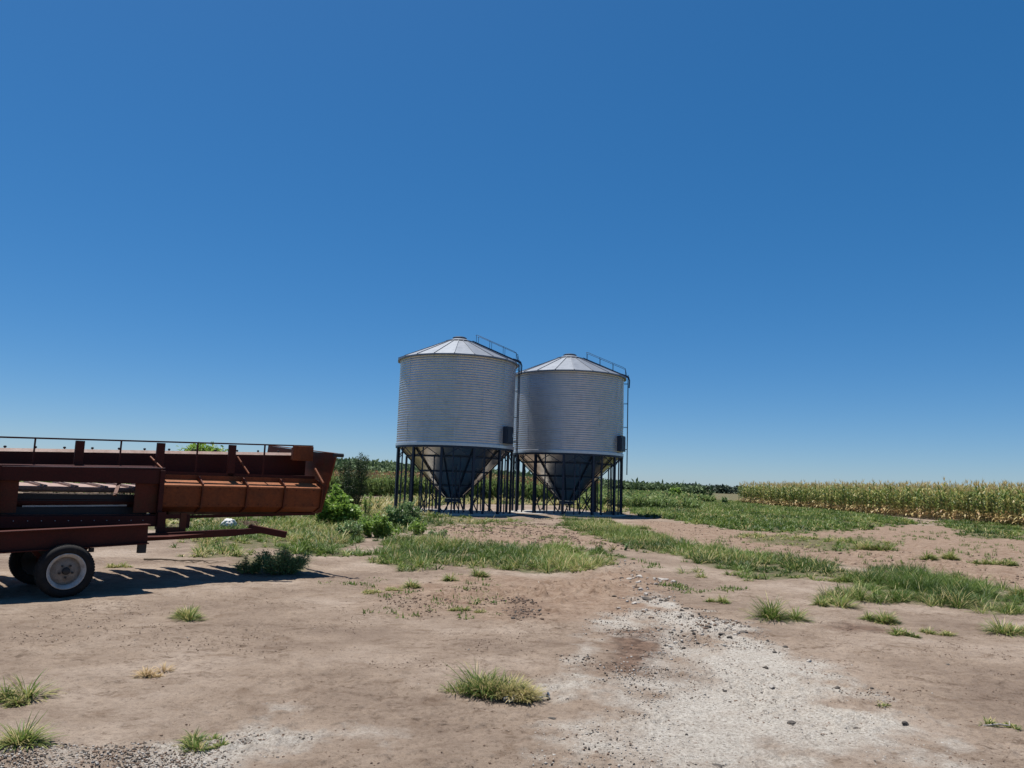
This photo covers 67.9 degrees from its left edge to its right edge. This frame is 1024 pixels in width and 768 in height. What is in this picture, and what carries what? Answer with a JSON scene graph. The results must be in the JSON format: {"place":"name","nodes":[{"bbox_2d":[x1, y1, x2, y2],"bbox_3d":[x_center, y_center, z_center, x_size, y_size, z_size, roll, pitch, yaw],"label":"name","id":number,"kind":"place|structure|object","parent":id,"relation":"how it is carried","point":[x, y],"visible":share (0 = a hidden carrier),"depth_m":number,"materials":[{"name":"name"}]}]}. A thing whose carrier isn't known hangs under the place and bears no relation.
{"place":"outdoors","nodes":[
{"label":"outdoors","id":0,"kind":"place"},
{"bbox_2d":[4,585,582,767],"bbox_3d":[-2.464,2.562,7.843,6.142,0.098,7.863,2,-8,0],"label":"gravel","id":1,"kind":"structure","parent":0,"point":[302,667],"depth_m":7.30,"materials":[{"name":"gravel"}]},
{"bbox_2d":[318,573,505,619],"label":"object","id":2,"kind":"object","parent":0,"point":[474,603],"depth_m":10.47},
{"bbox_2d":[0,491,1023,767],"bbox_3d":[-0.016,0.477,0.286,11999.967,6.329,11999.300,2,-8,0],"label":"ground","id":3,"kind":"structure","parent":0,"point":[106,697],"depth_m":6.87,"materials":[{"name":"soil"}]},
{"bbox_2d":[0,666,62,708],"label":"grass tuft","id":4,"kind":"object","parent":3,"relation":"on","point":[11,697],"visible":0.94,"depth_m":5.30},
{"bbox_2d":[0,709,65,752],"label":"grass tuft","id":5,"kind":"object","parent":3,"relation":"on","point":[15,737],"visible":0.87,"depth_m":4.35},
{"bbox_2d":[19,481,133,494],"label":"rough weeds","id":6,"kind":"object","parent":3,"relation":"on","point":[79,483],"visible":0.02,"depth_m":51.81,"materials":[{"name":"green plant"}]},
{"bbox_2d":[105,562,133,567],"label":"grass tuft","id":7,"kind":"object","parent":3,"relation":"on","point":[112,565],"visible":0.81,"depth_m":12.76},
{"bbox_2d":[0,524,286,597],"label":"trailer","id":8,"kind":"object","parent":3,"relation":"on","point":[56,562],"visible":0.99,"depth_m":9.71,"materials":[{"name":"red metal"}]},
{"bbox_2d":[0,436,343,532],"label":"harvester header","id":9,"kind":"object","parent":8,"relation":"on","point":[183,487],"visible":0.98,"depth_m":11.44,"materials":[{"name":"red metal"}]},
{"bbox_2d":[130,661,174,678],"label":"grass tuft","id":10,"kind":"object","parent":3,"relation":"on","point":[147,672],"visible":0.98,"depth_m":6.14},
{"bbox_2d":[0,732,312,767],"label":"gravel","id":11,"kind":"structure","parent":3,"relation":"on","point":[97,747],"depth_m":4.25,"materials":[{"name":"gravel"}]},
{"bbox_2d":[144,558,224,563],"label":"fallen branch","id":12,"kind":"object","parent":3,"relation":"on","point":[191,561],"visible":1,"depth_m":13.80,"materials":[{"name":"wood"}]},
{"bbox_2d":[166,604,208,621],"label":"grass tuft","id":13,"kind":"object","parent":3,"relation":"on","point":[188,615],"visible":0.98,"depth_m":8.48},
{"bbox_2d":[173,727,229,754],"bbox_3d":[-1.868,2.120,4.528,0.368,0.158,0.358,-4,-9,36],"label":"grass tuft","id":14,"kind":"object","parent":3,"relation":"on","point":[194,742],"visible":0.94,"depth_m":4.51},
{"bbox_2d":[177,441,227,451],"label":"tree","id":15,"kind":"object","parent":3,"relation":"on","point":[191,446],"visible":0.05,"depth_m":45.63,"materials":[{"name":"green plant"}]},
{"bbox_2d":[220,518,236,527],"bbox_3d":[-8.100,3.981,21.750,0.459,0.273,0.345,2,-8,0],"label":"plastic sack","id":16,"kind":"object","parent":3,"relation":"on","point":[229,521],"visible":0.86,"depth_m":21.64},
{"bbox_2d":[236,518,260,526],"bbox_3d":[-8.155,4.212,22.923,1.156,0.361,1.198,4,-8,-16],"label":"brushwood pile","id":17,"kind":"object","parent":3,"relation":"on","point":[248,522],"visible":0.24,"depth_m":22.81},
{"bbox_2d":[235,552,263,573],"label":"weed clump","id":18,"kind":"object","parent":3,"relation":"on","point":[254,568],"visible":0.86,"depth_m":12.49,"materials":[{"name":"green plant"}]},
{"bbox_2d":[165,503,353,525],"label":"grass","id":19,"kind":"structure","parent":3,"relation":"on","point":[169,522],"depth_m":25.16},
{"bbox_2d":[252,545,312,574],"bbox_3d":[-3.825,2.939,12.720,0.995,0.545,0.976,2,-8,0],"label":"weed clump","id":20,"kind":"object","parent":3,"relation":"on","point":[284,563],"visible":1,"depth_m":12.55,"materials":[{"name":"green plant"}]},
{"bbox_2d":[165,507,430,556],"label":"grass","id":21,"kind":"structure","parent":3,"relation":"on","point":[290,525],"depth_m":19.30,"materials":[{"name":"plant"}]},
{"bbox_2d":[313,482,364,523],"bbox_3d":[-5.900,4.175,26.037,1.513,1.598,1.718,0,-8,17],"label":"shrub","id":22,"kind":"object","parent":3,"relation":"on","point":[339,506],"visible":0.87,"depth_m":25.62,"materials":[{"name":"green plant"}]},
{"bbox_2d":[335,517,363,537],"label":"shrub","id":23,"kind":"object","parent":3,"relation":"on","point":[355,530],"visible":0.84,"depth_m":20.80,"materials":[{"name":"green plant"}]},
{"bbox_2d":[334,452,371,508],"bbox_3d":[-7.602,4.708,36.209,1.797,2.932,1.570,-2,-8,27],"label":"shrub","id":24,"kind":"object","parent":3,"relation":"on","point":[347,479],"visible":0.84,"depth_m":36.09,"materials":[{"name":"green plant"}]},
{"bbox_2d":[361,494,372,515],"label":"shrub","id":25,"kind":"object","parent":3,"relation":"on","point":[365,505],"visible":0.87,"depth_m":31.45,"materials":[{"name":"green plant"}]},
{"bbox_2d":[361,588,384,593],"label":"grass tuft","id":26,"kind":"object","parent":3,"relation":"on","point":[371,591],"visible":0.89,"depth_m":10.96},
{"bbox_2d":[357,511,392,537],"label":"shrub","id":27,"kind":"object","parent":3,"relation":"on","point":[375,529],"visible":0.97,"depth_m":21.05,"materials":[{"name":"green plant"}]},
{"bbox_2d":[381,520,401,536],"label":"shrub","id":28,"kind":"object","parent":3,"relation":"on","point":[397,532],"visible":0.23,"depth_m":21.65,"materials":[{"name":"green plant"}]},
{"bbox_2d":[385,586,402,590],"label":"grass tuft","id":29,"kind":"object","parent":3,"relation":"on","point":[391,588],"visible":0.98,"depth_m":11.25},
{"bbox_2d":[383,499,420,528],"bbox_3d":[-3.759,4.427,25.715,1.373,1.080,1.117,2,-8,0],"label":"shrub","id":30,"kind":"object","parent":3,"relation":"on","point":[396,516],"visible":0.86,"depth_m":25.56,"materials":[{"name":"green plant"}]},
{"bbox_2d":[400,579,420,588],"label":"grass tuft","id":31,"kind":"object","parent":3,"relation":"on","point":[410,583],"visible":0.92,"depth_m":11.58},
{"bbox_2d":[407,518,427,534],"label":"shrub","id":32,"kind":"object","parent":3,"relation":"on","point":[417,529],"visible":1,"depth_m":22.91,"materials":[{"name":"green plant"}]},
{"bbox_2d":[428,528,447,537],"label":"shrub","id":33,"kind":"object","parent":3,"relation":"on","point":[439,532],"visible":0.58,"depth_m":21.91,"materials":[{"name":"green plant"}]},
{"bbox_2d":[364,509,521,532],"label":"grass","id":34,"kind":"structure","parent":3,"relation":"on","point":[431,519],"depth_m":30.97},
{"bbox_2d":[440,572,460,581],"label":"grass tuft","id":35,"kind":"object","parent":3,"relation":"on","point":[447,578],"visible":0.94,"depth_m":12.49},
{"bbox_2d":[392,508,516,515],"bbox_3d":[-3.182,6.930,40.428,6.920,0.310,6.920,2,-8,0],"label":"concrete pad","id":36,"kind":"object","parent":3,"relation":"on","point":[467,513],"visible":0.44,"depth_m":39.07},
{"bbox_2d":[394,335,521,513],"bbox_3d":[-2.938,2.069,41.069,6.802,9.508,6.638,2,-8,0],"label":"grain silo","id":37,"kind":"object","parent":36,"relation":"on","point":[455,426],"visible":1,"depth_m":38.69,"materials":[{"name":"metal"}]},
{"bbox_2d":[503,426,513,443],"bbox_3d":[-0.186,2.657,39.409,0.241,0.890,0.720,-2,-9,29],"label":"access door","id":38,"kind":"structure","parent":37,"relation":"in","point":[507,431],"depth_m":39.17,"materials":[{"name":"blue paint"}]},
{"bbox_2d":[447,606,471,611],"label":"grass tuft","id":39,"kind":"object","parent":3,"relation":"on","point":[458,609],"visible":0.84,"depth_m":9.48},
{"bbox_2d":[378,578,548,621],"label":"gravel","id":40,"kind":"structure","parent":3,"relation":"on","point":[451,602],"depth_m":10.15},
{"bbox_2d":[327,468,606,500],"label":"sorghum crop","id":41,"kind":"object","parent":3,"relation":"on","point":[382,483],"visible":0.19,"depth_m":73.87,"materials":[{"name":"green plant"}]},
{"bbox_2d":[467,566,490,577],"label":"grass tuft","id":42,"kind":"object","parent":3,"relation":"on","point":[477,573],"visible":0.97,"depth_m":13.16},
{"bbox_2d":[349,488,632,513],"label":"grass","id":43,"kind":"structure","parent":3,"relation":"on","point":[377,501],"depth_m":55.86,"materials":[{"name":"plant"}]},
{"bbox_2d":[440,660,547,703],"bbox_3d":[-0.126,2.237,5.746,0.919,0.244,0.629,-4,-9,36],"label":"grass tuft","id":44,"kind":"object","parent":3,"relation":"on","point":[492,687],"visible":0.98,"depth_m":5.71,"materials":[{"name":"plant"}]},
{"bbox_2d":[390,521,605,546],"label":"grass sprigs","id":45,"kind":"object","parent":3,"relation":"on","point":[487,528],"depth_m":23.82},
{"bbox_2d":[363,531,634,573],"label":"grass","id":46,"kind":"structure","parent":3,"relation":"on","point":[560,557],"depth_m":16.14,"materials":[{"name":"plant"}]},
{"bbox_2d":[334,456,713,496],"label":"green field","id":47,"kind":"structure","parent":3,"relation":"on","point":[382,465],"depth_m":153.10,"materials":[{"name":"green plant"}]},
{"bbox_2d":[503,692,549,701],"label":"dry stalk","id":48,"kind":"object","parent":3,"relation":"on","point":[505,699],"visible":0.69,"depth_m":5.59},
{"bbox_2d":[508,510,624,516],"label":"concrete pad","id":49,"kind":"object","parent":3,"relation":"on","point":[570,513],"visible":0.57,"depth_m":42.52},
{"bbox_2d":[511,352,629,514],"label":"grain silo","id":50,"kind":"object","parent":49,"relation":"on","point":[571,443],"visible":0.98,"depth_m":42.58,"materials":[{"name":"metal"}]},
{"bbox_2d":[617,436,625,451],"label":"access door","id":51,"kind":"structure","parent":50,"relation":"in","point":[621,440],"depth_m":43.07,"materials":[{"name":"blue paint"}]},
{"bbox_2d":[578,489,708,508],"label":"tall weeds","id":52,"kind":"object","parent":3,"relation":"on","point":[641,499],"visible":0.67,"depth_m":62.23,"materials":[{"name":"green plant"}]},
{"bbox_2d":[599,488,715,501],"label":"rough weeds","id":53,"kind":"object","parent":3,"relation":"on","point":[706,497],"visible":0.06,"depth_m":100.89,"materials":[{"name":"green plant"}]},
{"bbox_2d":[668,486,681,495],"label":"shrub","id":54,"kind":"object","parent":3,"relation":"on","point":[678,490],"visible":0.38,"depth_m":95.16,"materials":[{"name":"green plant"}]},
{"bbox_2d":[637,558,746,593],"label":"grass sprigs","id":55,"kind":"object","parent":3,"relation":"on","point":[678,585],"depth_m":12.46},
{"bbox_2d":[547,514,858,583],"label":"grass","id":56,"kind":"structure","parent":3,"relation":"on","point":[737,557],"depth_m":18.62,"materials":[{"name":"plant"}]},
{"bbox_2d":[636,482,785,493],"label":"distant wood","id":57,"kind":"object","parent":3,"relation":"on","point":[724,489],"visible":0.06,"depth_m":615.24,"materials":[{"name":"green plant"}]},
{"bbox_2d":[715,593,733,603],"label":"grass tuft","id":58,"kind":"object","parent":3,"relation":"on","point":[723,600],"visible":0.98,"depth_m":10.85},
{"bbox_2d":[622,500,931,533],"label":"grass","id":59,"kind":"structure","parent":3,"relation":"on","point":[738,515],"depth_m":46.75,"materials":[{"name":"plant"}]},
{"bbox_2d":[739,591,815,623],"bbox_3d":[3.334,2.863,9.654,1.022,0.485,0.907,7,-9,-32],"label":"grass tuft","id":60,"kind":"object","parent":3,"relation":"on","point":[768,612],"visible":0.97,"depth_m":9.62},
{"bbox_2d":[736,531,903,550],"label":"grass","id":61,"kind":"structure","parent":3,"relation":"on","point":[837,540],"depth_m":26.40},
{"bbox_2d":[807,589,864,609],"bbox_3d":[4.691,3.159,11.038,0.843,0.398,0.695,0,-8,16],"label":"grass tuft","id":62,"kind":"object","parent":3,"relation":"on","point":[834,602],"visible":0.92,"depth_m":10.98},
{"bbox_2d":[706,527,1023,573],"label":"grass sprigs","id":63,"kind":"object","parent":3,"relation":"on","point":[968,554],"depth_m":24.69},
{"bbox_2d":[849,536,901,550],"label":"grass tuft","id":64,"kind":"object","parent":3,"relation":"on","point":[877,547],"visible":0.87,"depth_m":22.57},
{"bbox_2d":[736,478,1023,526],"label":"maize field","id":65,"kind":"structure","parent":3,"relation":"on","point":[756,493],"depth_m":65.78,"materials":[{"name":"green plant"}]},
{"bbox_2d":[859,605,902,625],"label":"grass tuft","id":66,"kind":"object","parent":3,"relation":"on","point":[886,618],"visible":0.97,"depth_m":9.82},
{"bbox_2d":[882,484,887,514],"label":"maize plant","id":67,"kind":"object","parent":3,"relation":"on","point":[885,490],"visible":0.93,"depth_m":63.98,"materials":[{"name":"green plant"}]},
{"bbox_2d":[885,625,920,637],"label":"grass tuft","id":68,"kind":"object","parent":3,"relation":"on","point":[900,631],"visible":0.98,"depth_m":8.82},
{"bbox_2d":[903,480,911,517],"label":"maize plant","id":69,"kind":"object","parent":3,"relation":"on","point":[907,494],"visible":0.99,"depth_m":60.45,"materials":[{"name":"green plant"}]},
{"bbox_2d":[809,557,1023,615],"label":"grass","id":70,"kind":"structure","parent":3,"relation":"on","point":[957,589],"depth_m":12.76,"materials":[{"name":"plant"}]},
{"bbox_2d":[913,482,921,513],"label":"maize plant","id":71,"kind":"object","parent":3,"relation":"on","point":[918,489],"visible":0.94,"depth_m":59.41,"materials":[{"name":"green plant"}]},
{"bbox_2d":[916,483,923,518],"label":"maize plant","id":72,"kind":"object","parent":3,"relation":"on","point":[921,502],"visible":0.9,"depth_m":58.68,"materials":[{"name":"green plant"}]},
{"bbox_2d":[918,482,931,518],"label":"maize plant","id":73,"kind":"object","parent":3,"relation":"on","point":[923,501],"visible":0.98,"depth_m":58.01,"materials":[{"name":"green plant"}]},
{"bbox_2d":[912,550,940,559],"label":"grass tuft","id":74,"kind":"object","parent":3,"relation":"on","point":[929,556],"visible":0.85,"depth_m":19.76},
{"bbox_2d":[926,484,940,519],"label":"maize plant","id":75,"kind":"object","parent":3,"relation":"on","point":[933,504],"visible":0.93,"depth_m":57.18,"materials":[{"name":"green plant"}]},
{"bbox_2d":[930,486,939,519],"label":"maize plant","id":76,"kind":"object","parent":3,"relation":"on","point":[934,503],"visible":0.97,"depth_m":56.90,"materials":[{"name":"green plant"}]},
{"bbox_2d":[917,625,958,636],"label":"grass tuft","id":77,"kind":"object","parent":3,"relation":"on","point":[944,633],"visible":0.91,"depth_m":9.07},
{"bbox_2d":[933,482,946,515],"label":"maize plant","id":78,"kind":"object","parent":3,"relation":"on","point":[939,498],"visible":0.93,"depth_m":56.15,"materials":[{"name":"green plant"}]},
{"bbox_2d":[940,476,950,516],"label":"maize plant","id":79,"kind":"object","parent":3,"relation":"on","point":[945,495],"visible":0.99,"depth_m":55.64,"materials":[{"name":"green plant"}]},
{"bbox_2d":[941,492,951,518],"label":"maize plant","id":80,"kind":"object","parent":3,"relation":"on","point":[947,508],"visible":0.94,"depth_m":55.09,"materials":[{"name":"green plant"}]},
{"bbox_2d":[939,549,961,559],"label":"grass tuft","id":81,"kind":"object","parent":3,"relation":"on","point":[949,556],"visible":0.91,"depth_m":19.99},
{"bbox_2d":[950,484,956,516],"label":"maize plant","id":82,"kind":"object","parent":3,"relation":"on","point":[951,501],"visible":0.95,"depth_m":54.70,"materials":[{"name":"green plant"}]},
{"bbox_2d":[954,487,968,520],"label":"maize plant","id":83,"kind":"object","parent":3,"relation":"on","point":[961,503],"visible":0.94,"depth_m":53.53,"materials":[{"name":"green plant"}]},
{"bbox_2d":[955,483,969,517],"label":"maize plant","id":84,"kind":"object","parent":3,"relation":"on","point":[962,501],"visible":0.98,"depth_m":53.28,"materials":[{"name":"green plant"}]},
{"bbox_2d":[962,484,973,517],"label":"maize plant","id":85,"kind":"object","parent":3,"relation":"on","point":[967,501],"visible":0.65,"depth_m":53.87,"materials":[{"name":"green plant"}]},
{"bbox_2d":[919,518,1023,539],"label":"grass","id":86,"kind":"structure","parent":3,"relation":"on","point":[974,527],"depth_m":41.58,"materials":[{"name":"plant"}]},
{"bbox_2d":[967,484,975,520],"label":"maize plant","id":87,"kind":"object","parent":3,"relation":"on","point":[971,504],"visible":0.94,"depth_m":52.53,"materials":[{"name":"green plant"}]},
{"bbox_2d":[975,481,980,519],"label":"maize plant","id":88,"kind":"object","parent":3,"relation":"on","point":[978,513],"visible":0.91,"depth_m":51.85,"materials":[{"name":"green plant"}]},
{"bbox_2d":[971,481,986,520],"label":"maize plant","id":89,"kind":"object","parent":3,"relation":"on","point":[977,493],"visible":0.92,"depth_m":51.59,"materials":[{"name":"green plant"}]},
{"bbox_2d":[977,485,985,519],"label":"maize plant","id":90,"kind":"object","parent":3,"relation":"on","point":[981,501],"visible":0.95,"depth_m":51.28,"materials":[{"name":"green plant"}]},
{"bbox_2d":[977,492,989,520],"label":"maize plant","id":91,"kind":"object","parent":3,"relation":"on","point":[982,507],"visible":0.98,"depth_m":51.06,"materials":[{"name":"green plant"}]},
{"bbox_2d":[978,482,991,520],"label":"maize plant","id":92,"kind":"object","parent":3,"relation":"on","point":[987,501],"visible":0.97,"depth_m":50.77,"materials":[{"name":"green plant"}]},
{"bbox_2d":[985,486,999,521],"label":"maize plant","id":93,"kind":"object","parent":3,"relation":"on","point":[991,506],"visible":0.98,"depth_m":50.15,"materials":[{"name":"green plant"}]},
{"bbox_2d":[970,558,1019,566],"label":"grass tuft","id":94,"kind":"object","parent":3,"relation":"on","point":[1010,563],"visible":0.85,"depth_m":18.93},
{"bbox_2d":[983,721,1009,725],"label":"dry stalk","id":95,"kind":"object","parent":3,"relation":"on","point":[997,724],"visible":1,"depth_m":5.39,"materials":[{"name":"plant"}]},
{"bbox_2d":[991,489,1002,522],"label":"maize plant","id":96,"kind":"object","parent":3,"relation":"on","point":[994,501],"visible":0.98,"depth_m":49.92,"materials":[{"name":"green plant"}]},
{"bbox_2d":[977,612,1023,637],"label":"grass tuft","id":97,"kind":"object","parent":3,"relation":"on","point":[1010,629],"visible":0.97,"depth_m":9.26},
{"bbox_2d":[979,716,1022,730],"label":"grass tuft","id":98,"kind":"object","parent":3,"relation":"on","point":[989,721],"visible":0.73,"depth_m":5.43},
{"bbox_2d":[1000,484,1007,520],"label":"maize plant","id":99,"kind":"object","parent":3,"relation":"on","point":[1003,509],"visible":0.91,"depth_m":49.18,"materials":[{"name":"green plant"}]},
{"bbox_2d":[996,481,1013,524],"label":"maize plant","id":100,"kind":"object","parent":3,"relation":"on","point":[1004,495],"visible":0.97,"depth_m":48.85,"materials":[{"name":"green plant"}]},
{"bbox_2d":[1001,484,1019,520],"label":"maize plant","id":101,"kind":"object","parent":3,"relation":"on","point":[1010,502],"visible":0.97,"depth_m":48.28,"materials":[{"name":"green plant"}]},
{"bbox_2d":[1008,481,1017,525],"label":"maize plant","id":102,"kind":"object","parent":3,"relation":"on","point":[1012,498],"visible":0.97,"depth_m":47.93,"materials":[{"name":"green plant"}]},
{"bbox_2d":[1004,584,1023,597],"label":"grass tuft","id":103,"kind":"object","parent":3,"relation":"on","point":[1015,592],"visible":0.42,"depth_m":12.92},
{"bbox_2d":[0,0,1023,489],"label":"sky","id":104,"kind":"structure","parent":0,"point":[794,229],"materials":[{"name":"blue"}]},
{"bbox_2d":[501,596,541,619],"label":"gravel","id":105,"kind":"structure","parent":0,"point":[521,611],"depth_m":9.60,"materials":[{"name":"gravel"}]},
{"bbox_2d":[438,518,640,550],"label":"gravel","id":106,"kind":"structure","parent":0,"point":[537,541],"depth_m":24.93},
{"bbox_2d":[555,611,689,683],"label":"gravel","id":107,"kind":"structure","parent":0,"point":[617,670],"depth_m":7.12,"materials":[{"name":"gravel"}]},
{"bbox_2d":[603,560,706,611],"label":"gravel","id":108,"kind":"structure","parent":0,"point":[647,587],"depth_m":12.33,"materials":[{"name":"gravel"}]},
{"bbox_2d":[630,595,826,674],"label":"gravel","id":109,"kind":"structure","parent":0,"point":[704,627],"depth_m":8.87,"materials":[{"name":"gravel"}]},
{"bbox_2d":[522,591,983,767],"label":"gravel","id":110,"kind":"structure","parent":0,"point":[652,699],"depth_m":6.04,"materials":[{"name":"gravel"}]},
{"bbox_2d":[641,520,1023,583],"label":"grass","id":111,"kind":"structure","parent":0,"point":[847,552],"depth_m":21.63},
{"bbox_2d":[792,614,1023,767],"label":"gravel","id":112,"kind":"structure","parent":0,"point":[921,687],"depth_m":6.40,"materials":[{"name":"gravel"}]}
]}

